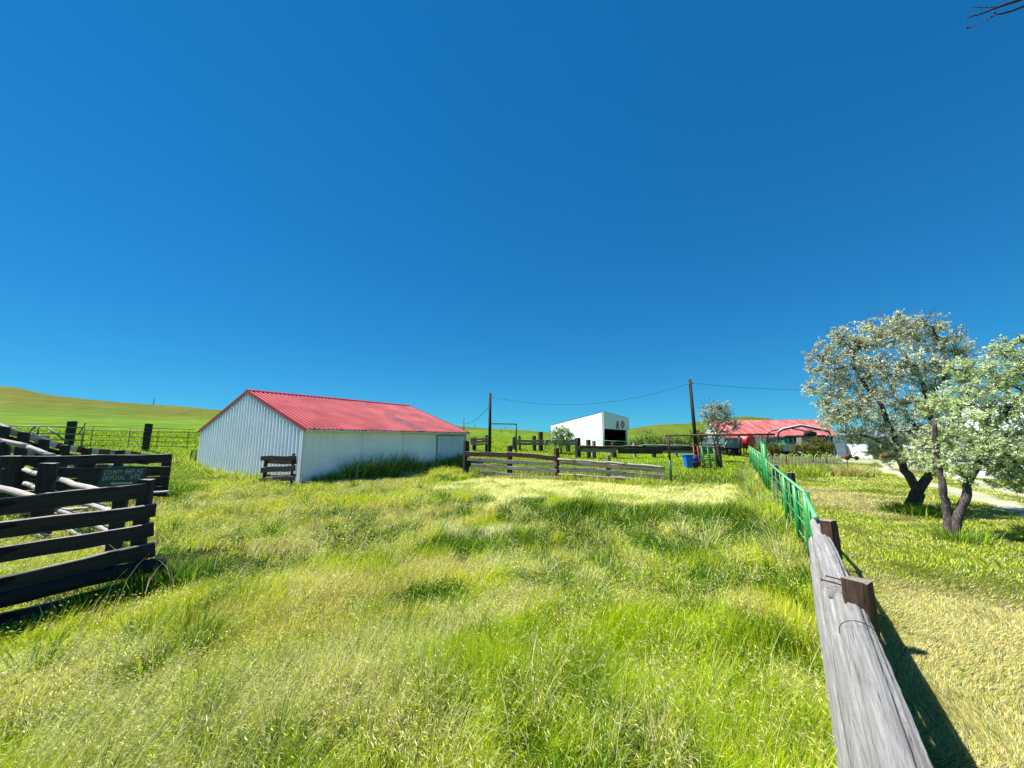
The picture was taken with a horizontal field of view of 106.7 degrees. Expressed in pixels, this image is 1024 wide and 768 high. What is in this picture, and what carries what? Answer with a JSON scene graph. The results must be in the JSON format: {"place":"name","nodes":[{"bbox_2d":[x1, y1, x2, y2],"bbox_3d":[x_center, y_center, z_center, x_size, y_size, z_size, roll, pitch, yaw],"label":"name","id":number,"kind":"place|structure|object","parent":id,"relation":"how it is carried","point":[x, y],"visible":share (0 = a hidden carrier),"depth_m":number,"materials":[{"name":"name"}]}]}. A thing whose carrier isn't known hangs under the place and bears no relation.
{"place":"outdoors","nodes":[
{"label":"outdoors","id":0,"kind":"place"},
{"bbox_2d":[0,466,850,767],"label":"tall grass","id":1,"kind":"structure","parent":0,"point":[208,700],"depth_m":3.68,"materials":[{"name":"green plant"}]},
{"bbox_2d":[0,490,170,516],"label":"plank pile","id":2,"kind":"object","parent":1,"relation":"on","point":[69,509],"visible":0.16,"depth_m":10.39,"materials":[{"name":"grey wood"}]},
{"bbox_2d":[0,386,1023,767],"bbox_3d":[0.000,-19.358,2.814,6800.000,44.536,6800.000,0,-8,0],"label":"ground","id":3,"kind":"structure","parent":0,"point":[18,406],"depth_m":12.92,"materials":[{"name":"green plant"}]},
{"bbox_2d":[0,469,54,539],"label":"pole fence","id":4,"kind":"object","parent":3,"relation":"on","point":[17,493],"visible":0.35,"depth_m":7.64,"materials":[{"name":"grey wood"}]},
{"bbox_2d":[0,438,60,455],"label":"pole rail","id":5,"kind":"object","parent":3,"relation":"on","point":[5,446],"visible":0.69,"depth_m":12.42,"materials":[{"name":"grey wood"}]},
{"bbox_2d":[64,421,77,445],"bbox_3d":[-26.611,3.142,22.935,0.394,1.808,0.367,4,-9,-27],"label":"wooden post","id":6,"kind":"object","parent":3,"relation":"on","point":[71,424],"visible":0.62,"depth_m":22.86,"materials":[{"name":"brown wood"}]},
{"bbox_2d":[7,425,85,446],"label":"farm gate","id":7,"kind":"structure","parent":6,"relation":"attached to","point":[62,438],"depth_m":22.60,"materials":[{"name":"grey metal"}]},
{"bbox_2d":[0,423,149,476],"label":"chute fence","id":8,"kind":"object","parent":3,"relation":"on","point":[6,431],"visible":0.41,"depth_m":15.36,"materials":[{"name":"black wood"}]},
{"bbox_2d":[22,463,128,551],"bbox_3d":[-10.069,2.651,8.430,7.747,1.734,0.413,-5,-9,29],"label":"pole fence","id":9,"kind":"object","parent":3,"relation":"on","point":[47,477],"visible":0.44,"depth_m":8.68,"materials":[{"name":"silver metal"}]},
{"bbox_2d":[0,479,166,626],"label":"plank fence","id":10,"kind":"object","parent":3,"relation":"on","point":[30,585],"visible":0.88,"depth_m":5.20,"materials":[{"name":"black wood"}]},
{"bbox_2d":[0,454,171,498],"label":"plank fence","id":11,"kind":"object","parent":3,"relation":"on","point":[16,476],"visible":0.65,"depth_m":12.33,"materials":[{"name":"brown wood"}]},
{"bbox_2d":[97,467,146,486],"bbox_3d":[-13.059,3.107,12.787,1.164,0.607,0.018,5,-10,-30],"label":"road sign","id":12,"kind":"object","parent":11,"relation":"attached to","point":[120,476],"visible":1,"depth_m":12.76,"materials":[{"name":"green metal"}]},
{"bbox_2d":[0,549,249,645],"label":"weeds","id":13,"kind":"object","parent":3,"relation":"on","point":[191,571],"visible":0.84,"depth_m":5.43,"materials":[{"name":"green plant"}]},
{"bbox_2d":[86,426,195,448],"bbox_3d":[-23.634,3.461,24.458,5.356,1.446,0.044,5,-10,-30],"label":"pipe fence","id":14,"kind":"object","parent":3,"relation":"on","point":[188,432],"visible":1,"depth_m":24.42,"materials":[{"name":"black metal"}]},
{"bbox_2d":[141,423,152,450],"bbox_3d":[-23.629,3.534,24.665,0.389,1.939,0.360,5,-10,-32],"label":"wooden post","id":15,"kind":"object","parent":3,"relation":"on","point":[145,445],"visible":0.88,"depth_m":24.55,"materials":[{"name":"brown wood"}]},
{"bbox_2d":[155,479,213,496],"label":"weeds","id":16,"kind":"object","parent":3,"relation":"on","point":[187,486],"visible":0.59,"depth_m":14.55,"materials":[{"name":"green plant"}]},
{"bbox_2d":[190,449,196,462],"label":"weeds","id":17,"kind":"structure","parent":3,"relation":"on","point":[195,456],"depth_m":24.19,"materials":[{"name":"green plant"}]},
{"bbox_2d":[172,454,294,482],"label":"weeds","id":18,"kind":"object","parent":3,"relation":"on","point":[216,473],"visible":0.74,"depth_m":20.92,"materials":[{"name":"green plant"}]},
{"bbox_2d":[259,453,296,486],"bbox_3d":[-10.065,3.827,16.449,2.427,1.671,0.290,-4,-9,26],"label":"hurdle","id":19,"kind":"object","parent":3,"relation":"on","point":[291,460],"visible":0.94,"depth_m":16.37,"materials":[{"name":"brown wood"}]},
{"bbox_2d":[197,389,469,483],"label":"shed","id":20,"kind":"structure","parent":3,"relation":"on","point":[243,432],"depth_m":21.05,"materials":[{"name":"white paint"}]},
{"bbox_2d":[437,435,463,460],"bbox_3d":[-4.089,4.835,25.739,0.137,2.735,2.692,-5,-10,33],"label":"sliding door","id":21,"kind":"structure","parent":20,"relation":"in","point":[447,445],"depth_m":25.70,"materials":[{"name":"metal"}]},
{"bbox_2d":[305,447,462,483],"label":"weeds","id":22,"kind":"object","parent":3,"relation":"on","point":[367,471],"visible":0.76,"depth_m":20.66,"materials":[{"name":"green plant"}]},
{"bbox_2d":[1,479,819,767],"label":"dead stalks","id":23,"kind":"object","parent":3,"relation":"on","point":[377,627],"visible":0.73,"depth_m":4.70,"materials":[{"name":"beige plant"}]},
{"bbox_2d":[9,426,892,485],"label":"pasture grass","id":24,"kind":"structure","parent":3,"relation":"on","point":[196,438],"depth_m":32.22,"materials":[{"name":"green plant"}]},
{"bbox_2d":[470,435,487,451],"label":"timber fence","id":25,"kind":"object","parent":3,"relation":"on","point":[474,442],"visible":0.93,"depth_m":31.44,"materials":[{"name":"wood"}]},
{"bbox_2d":[488,393,492,456],"bbox_3d":[-1.702,3.322,29.832,0.349,5.248,0.276,0,-8,0],"label":"utility pole","id":26,"kind":"object","parent":3,"relation":"on","point":[489,434],"visible":0.79,"depth_m":29.73,"materials":[{"name":"brown wood"}]},
{"bbox_2d":[495,383,688,404],"bbox_3d":[5.562,0.857,28.675,14.505,1.377,0.022,-2,-8,12],"label":"power cable","id":27,"kind":"object","parent":26,"relation":"hanging from","point":[593,403],"visible":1,"depth_m":28.58,"materials":[{"name":"black rubber"}]},
{"bbox_2d":[491,423,516,451],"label":"pipe arch","id":28,"kind":"structure","parent":3,"relation":"on","point":[515,424],"depth_m":33.50,"materials":[{"name":"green metal"}]},
{"bbox_2d":[463,441,559,477],"bbox_3d":[-0.228,4.263,21.254,5.956,2.171,0.521,-4,-9,25],"label":"timber fence","id":29,"kind":"object","parent":3,"relation":"on","point":[509,461],"visible":0.94,"depth_m":21.04,"materials":[{"name":"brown wood"}]},
{"bbox_2d":[512,432,574,451],"bbox_3d":[3.237,5.659,36.648,6.613,2.116,0.580,2,-9,-16],"label":"timber fence","id":30,"kind":"object","parent":3,"relation":"on","point":[540,441],"visible":0.67,"depth_m":36.26,"materials":[{"name":"brown wood"}]},
{"bbox_2d":[545,440,577,450],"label":"pipe gate","id":31,"kind":"structure","parent":3,"relation":"on","point":[555,442],"depth_m":30.62,"materials":[{"name":"metal"}]},
{"bbox_2d":[549,423,574,452],"bbox_3d":[4.559,5.086,35.457,2.446,2.962,2.090,-4,-9,25],"label":"bush","id":32,"kind":"object","parent":3,"relation":"on","point":[559,437],"visible":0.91,"depth_m":35.49,"materials":[{"name":"green plant"}]},
{"bbox_2d":[551,411,628,445],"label":"hay barn","id":33,"kind":"structure","parent":3,"relation":"on","point":[607,426],"depth_m":56.37,"materials":[{"name":"white paint"}]},
{"bbox_2d":[510,471,682,485],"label":"dry weeds","id":34,"kind":"object","parent":3,"relation":"on","point":[580,479],"visible":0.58,"depth_m":18.42,"materials":[{"name":"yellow plant"}]},
{"bbox_2d":[557,455,664,481],"bbox_3d":[4.799,4.271,18.857,5.211,1.497,0.439,-4,-9,25],"label":"timber fence","id":35,"kind":"object","parent":3,"relation":"on","point":[608,464],"visible":0.73,"depth_m":18.72,"materials":[{"name":"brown wood"}]},
{"bbox_2d":[627,435,644,445],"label":"bush","id":36,"kind":"object","parent":3,"relation":"on","point":[636,441],"visible":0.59,"depth_m":45.28,"materials":[{"name":"green plant"}]},
{"bbox_2d":[596,440,685,444],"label":"pipe fence","id":37,"kind":"object","parent":3,"relation":"on","point":[636,444],"visible":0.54,"depth_m":37.43,"materials":[{"name":"brown metal"}]},
{"bbox_2d":[638,430,658,445],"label":"bush","id":38,"kind":"object","parent":3,"relation":"on","point":[649,438],"visible":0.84,"depth_m":45.29,"materials":[{"name":"green plant"}]},
{"bbox_2d":[575,438,723,457],"bbox_3d":[12.419,5.701,33.624,14.726,1.877,0.843,2,-9,-16],"label":"timber fence","id":39,"kind":"object","parent":3,"relation":"on","point":[634,449],"visible":0.78,"depth_m":32.69,"materials":[{"name":"brown wood"}]},
{"bbox_2d":[652,433,671,444],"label":"bush","id":40,"kind":"object","parent":3,"relation":"on","point":[660,439],"visible":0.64,"depth_m":45.33,"materials":[{"name":"green plant"}]},
{"bbox_2d":[667,431,683,444],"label":"bush","id":41,"kind":"object","parent":3,"relation":"on","point":[673,439],"visible":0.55,"depth_m":45.28,"materials":[{"name":"green plant"}]},
{"bbox_2d":[677,436,693,445],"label":"bush","id":42,"kind":"object","parent":3,"relation":"on","point":[687,442],"visible":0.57,"depth_m":45.32,"materials":[{"name":"green plant"}]},
{"bbox_2d":[681,454,693,467],"bbox_3d":[11.901,5.230,25.816,0.577,0.895,0.700,0,-8,0],"label":"feed bin","id":43,"kind":"object","parent":3,"relation":"on","point":[687,459],"visible":0.86,"depth_m":25.55,"materials":[{"name":"blue plastic"}]},
{"bbox_2d":[688,379,697,454],"bbox_3d":[12.823,2.859,26.868,0.426,6.446,0.276,0,-8,0],"label":"utility pole","id":44,"kind":"object","parent":3,"relation":"on","point":[692,414],"visible":0.79,"depth_m":26.87,"materials":[{"name":"brown wood"}]},
{"bbox_2d":[696,383,952,389],"bbox_3d":[22.063,0.141,26.758,18.446,0.612,0.022,0,-8,3],"label":"power cable","id":45,"kind":"object","parent":44,"relation":"attached to","point":[786,389],"visible":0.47,"depth_m":26.97,"materials":[{"name":"black rubber"}]},
{"bbox_2d":[692,454,700,466],"bbox_3d":[12.709,5.288,26.313,0.640,0.889,0.640,0,-8,0],"label":"plastic drum","id":46,"kind":"object","parent":3,"relation":"on","point":[697,461],"visible":0.54,"depth_m":26.08,"materials":[{"name":"plastic"}]},
{"bbox_2d":[686,429,709,443],"bbox_3d":[15.474,5.017,31.691,1.920,2.765,1.558,0,-8,0],"label":"bush","id":47,"kind":"object","parent":3,"relation":"on","point":[691,437],"visible":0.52,"depth_m":31.47,"materials":[{"name":"green plant"}]},
{"bbox_2d":[693,445,703,467],"bbox_3d":[12.693,4.969,25.879,1.028,1.558,0.276,4,-9,-28],"label":"stock panel","id":48,"kind":"object","parent":3,"relation":"on","point":[698,455],"visible":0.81,"depth_m":25.80,"materials":[{"name":"red paint"}]},
{"bbox_2d":[701,447,716,469],"bbox_3d":[12.970,4.926,25.077,1.238,1.601,0.291,3,-9,-21],"label":"stock panel","id":49,"kind":"object","parent":3,"relation":"on","point":[709,459],"visible":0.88,"depth_m":25.07,"materials":[{"name":"green metal"}]},
{"bbox_2d":[699,445,718,467],"bbox_3d":[13.489,4.982,26.080,1.448,1.588,0.298,3,-9,-18],"label":"stock panel","id":50,"kind":"object","parent":3,"relation":"on","point":[709,456],"visible":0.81,"depth_m":26.04,"materials":[{"name":"green metal"}]},
{"bbox_2d":[702,448,716,466],"bbox_3d":[13.950,5.193,26.857,1.287,1.366,0.293,3,-9,-20],"label":"stock panel","id":51,"kind":"object","parent":3,"relation":"on","point":[710,458],"visible":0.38,"depth_m":26.85,"materials":[{"name":"green metal"}]},
{"bbox_2d":[715,445,722,467],"bbox_3d":[14.228,5.037,26.136,0.329,1.644,0.288,4,-9,-28],"label":"wooden post","id":52,"kind":"object","parent":3,"relation":"on","point":[718,454],"visible":0.88,"depth_m":26.07,"materials":[{"name":"brown wood"}]},
{"bbox_2d":[692,444,723,445],"bbox_3d":[13.637,4.219,26.489,2.198,0.139,0.240,0,-8,0],"label":"rail bar","id":53,"kind":"object","parent":52,"relation":"on","point":[709,444],"visible":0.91,"depth_m":26.54,"materials":[{"name":"orange paint"}]},
{"bbox_2d":[665,433,774,484],"bbox_3d":[8.988,3.400,16.589,4.270,2.443,0.124,-5,-10,31],"label":"gateway","id":54,"kind":"object","parent":3,"relation":"on","point":[739,445],"visible":0.85,"depth_m":16.85,"materials":[{"name":"brown metal"}]},
{"bbox_2d":[698,396,742,446],"bbox_3d":[16.821,3.531,30.735,3.600,5.532,2.407,0,-8,0],"label":"olive tree","id":55,"kind":"object","parent":3,"relation":"on","point":[719,409],"visible":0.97,"depth_m":30.73,"materials":[{"name":"green plant"}]},
{"bbox_2d":[702,437,742,455],"bbox_3d":[21.845,6.490,39.613,1.812,1.848,4.830,0,-8,0],"label":"trailer","id":56,"kind":"object","parent":3,"relation":"on","point":[730,445],"visible":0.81,"depth_m":37.55,"materials":[{"name":"grey metal"}]},
{"bbox_2d":[727,436,755,454],"bbox_3d":[24.596,6.542,40.691,1.918,2.202,2.618,3,-9,-20],"label":"fuel tank","id":57,"kind":"object","parent":3,"relation":"on","point":[747,441],"visible":0.32,"depth_m":39.50,"materials":[{"name":"red metal"}]},
{"bbox_2d":[748,446,762,479],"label":"pipe fence","id":58,"kind":"object","parent":3,"relation":"on","point":[752,454],"visible":0.69,"depth_m":20.55,"materials":[{"name":"green metal"}]},
{"bbox_2d":[760,441,765,488],"bbox_3d":[9.971,3.331,15.027,0.164,2.130,0.164,0,-8,0],"label":"gate post","id":59,"kind":"object","parent":3,"relation":"on","point":[762,460],"visible":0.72,"depth_m":15.06,"materials":[{"name":"green metal"}]},
{"bbox_2d":[761,443,768,487],"bbox_3d":[9.600,3.262,14.380,0.164,2.080,0.164,0,-8,0],"label":"gate post","id":60,"kind":"object","parent":3,"relation":"on","point":[764,450],"visible":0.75,"depth_m":14.40,"materials":[{"name":"green metal"}]},
{"bbox_2d":[754,441,783,459],"bbox_3d":[23.940,6.276,35.538,2.973,1.825,1.664,0,-8,0],"label":"bush","id":61,"kind":"object","parent":3,"relation":"on","point":[777,449],"visible":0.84,"depth_m":35.40,"materials":[{"name":"green plant"}]},
{"bbox_2d":[731,460,807,564],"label":"weeds","id":62,"kind":"object","parent":3,"relation":"on","point":[747,474],"visible":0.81,"depth_m":9.40,"materials":[{"name":"green plant"}]},
{"bbox_2d":[704,419,835,446],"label":"barn","id":63,"kind":"structure","parent":3,"relation":"on","point":[757,426],"depth_m":62.47,"materials":[{"name":"red metal"}]},
{"bbox_2d":[766,439,776,444],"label":"door","id":64,"kind":"structure","parent":63,"relation":"in","point":[769,440],"depth_m":59.51,"materials":[{"name":"metal"}]},
{"bbox_2d":[772,465,780,490],"bbox_3d":[10.924,3.932,15.723,0.185,1.162,0.197,4,-9,-24],"label":"wooden post","id":65,"kind":"object","parent":3,"relation":"on","point":[777,477],"visible":0.59,"depth_m":15.68,"materials":[{"name":"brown wood"}]},
{"bbox_2d":[765,459,805,548],"bbox_3d":[7.174,2.942,10.183,0.098,1.490,8.893,-5,-10,30],"label":"pipe fence","id":66,"kind":"object","parent":3,"relation":"on","point":[797,505],"visible":0.63,"depth_m":8.24,"materials":[{"name":"green metal"}]},
{"bbox_2d":[770,437,801,455],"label":"tractor","id":67,"kind":"object","parent":3,"relation":"on","point":[787,443],"visible":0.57,"depth_m":42.62,"materials":[{"name":"green metal"}]},
{"bbox_2d":[787,472,795,517],"bbox_3d":[7.595,3.061,10.284,0.180,1.322,0.174,6,-10,-37],"label":"wooden post","id":68,"kind":"object","parent":3,"relation":"on","point":[791,476],"visible":0.41,"depth_m":10.28,"materials":[{"name":"brown wood"}]},
{"bbox_2d":[767,424,833,455],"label":"carport","id":69,"kind":"object","parent":3,"relation":"on","point":[797,426],"visible":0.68,"depth_m":43.66,"materials":[{"name":"white metal"}]},
{"bbox_2d":[767,454,842,466],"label":"hoop fence","id":70,"kind":"object","parent":3,"relation":"on","point":[773,462],"visible":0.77,"depth_m":27.66,"materials":[{"name":"grey metal"}]},
{"bbox_2d":[785,430,829,450],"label":"shed","id":71,"kind":"structure","parent":3,"relation":"on","point":[807,434],"depth_m":45.57,"materials":[{"name":"silver metal"}]},
{"bbox_2d":[801,492,818,564],"bbox_3d":[4.293,2.345,5.427,0.114,1.320,2.313,-6,-10,35],"label":"pipe fence","id":72,"kind":"object","parent":3,"relation":"on","point":[809,513],"visible":0.5,"depth_m":6.28,"materials":[{"name":"green metal"}]},
{"bbox_2d":[789,435,836,461],"bbox_3d":[26.517,5.697,33.481,4.098,2.494,1.994,0,-8,0],"label":"bush","id":73,"kind":"object","parent":3,"relation":"on","point":[805,446],"visible":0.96,"depth_m":33.36,"materials":[{"name":"green plant"}]},
{"bbox_2d":[830,443,847,456],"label":"storage cabinet","id":74,"kind":"object","parent":3,"relation":"on","point":[841,450],"visible":0.43,"depth_m":42.65,"materials":[{"name":"grey metal"}]},
{"bbox_2d":[812,460,882,476],"bbox_3d":[19.314,4.830,21.897,3.034,0.982,3.095,0,-8,0],"label":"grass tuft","id":75,"kind":"object","parent":3,"relation":"on","point":[854,471],"visible":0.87,"depth_m":21.42,"materials":[{"name":"yellow plant"}]},
{"bbox_2d":[841,451,858,459],"bbox_3d":[34.012,7.182,38.285,1.667,0.866,0.760,0,-8,0],"label":"lawn mower","id":76,"kind":"object","parent":3,"relation":"on","point":[847,456],"visible":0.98,"depth_m":37.95,"materials":[{"name":"red paint"}]},
{"bbox_2d":[808,518,933,767],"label":"log fence","id":77,"kind":"object","parent":3,"relation":"on","point":[873,724],"visible":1,"depth_m":1.79,"materials":[{"name":"grey wood"}]},
{"bbox_2d":[793,304,985,508],"bbox_3d":[12.227,0.722,11.945,5.490,6.797,3.426,0,-8,0],"label":"olive tree","id":78,"kind":"object","parent":3,"relation":"on","point":[894,332],"visible":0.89,"depth_m":11.86,"materials":[{"name":"green plant"}]},
{"bbox_2d":[833,425,968,461],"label":"garage","id":79,"kind":"structure","parent":3,"relation":"on","point":[854,449],"depth_m":41.23,"materials":[{"name":"metal"}]},
{"bbox_2d":[860,497,982,520],"bbox_3d":[11.602,3.521,10.882,2.590,0.438,2.003,-8,-12,44],"label":"grass tuft","id":80,"kind":"object","parent":3,"relation":"on","point":[933,510],"visible":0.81,"depth_m":10.73,"materials":[{"name":"green plant"}]},
{"bbox_2d":[909,521,1007,547],"bbox_3d":[9.502,3.161,8.134,1.561,0.377,1.595,-7,-11,39],"label":"grass tuft","id":81,"kind":"object","parent":3,"relation":"on","point":[967,536],"visible":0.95,"depth_m":7.98,"materials":[{"name":"green plant"}]},
{"bbox_2d":[897,332,1023,536],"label":"olive tree","id":82,"kind":"object","parent":3,"relation":"on","point":[1008,468],"visible":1,"depth_m":8.82,"materials":[{"name":"green plant"}]},
{"bbox_2d":[961,402,1023,479],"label":"outbuilding","id":83,"kind":"structure","parent":3,"relation":"on","point":[981,474],"depth_m":20.68,"materials":[{"name":"white paint"}]},
{"bbox_2d":[966,0,1023,28],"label":"bare tree","id":84,"kind":"object","parent":3,"relation":"on","point":[1003,5],"visible":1,"depth_m":3.61,"materials":[{"name":"brown plant"}]},
{"bbox_2d":[0,0,1023,431],"label":"sky","id":85,"kind":"structure","parent":0,"point":[435,208],"materials":[{"name":"blue"}]},
{"bbox_2d":[429,476,754,511],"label":"cut grass","id":86,"kind":"structure","parent":0,"point":[532,488],"depth_m":15.44,"materials":[{"name":"yellow plant"}]},
{"bbox_2d":[748,462,883,478],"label":"long grass","id":87,"kind":"structure","parent":0,"point":[813,470],"depth_m":22.08,"materials":[{"name":"green plant"}]},
{"bbox_2d":[879,450,891,460],"bbox_3d":[37.054,7.010,37.320,1.825,1.103,0.920,0,-8,0],"label":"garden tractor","id":88,"kind":"object","parent":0,"point":[885,453],"visible":0.12,"depth_m":37.10,"materials":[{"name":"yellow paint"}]},
{"bbox_2d":[757,465,1023,767],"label":"lawn grass","id":89,"kind":"structure","parent":0,"point":[963,640],"depth_m":4.36,"materials":[{"name":"green plant"}]}
]}

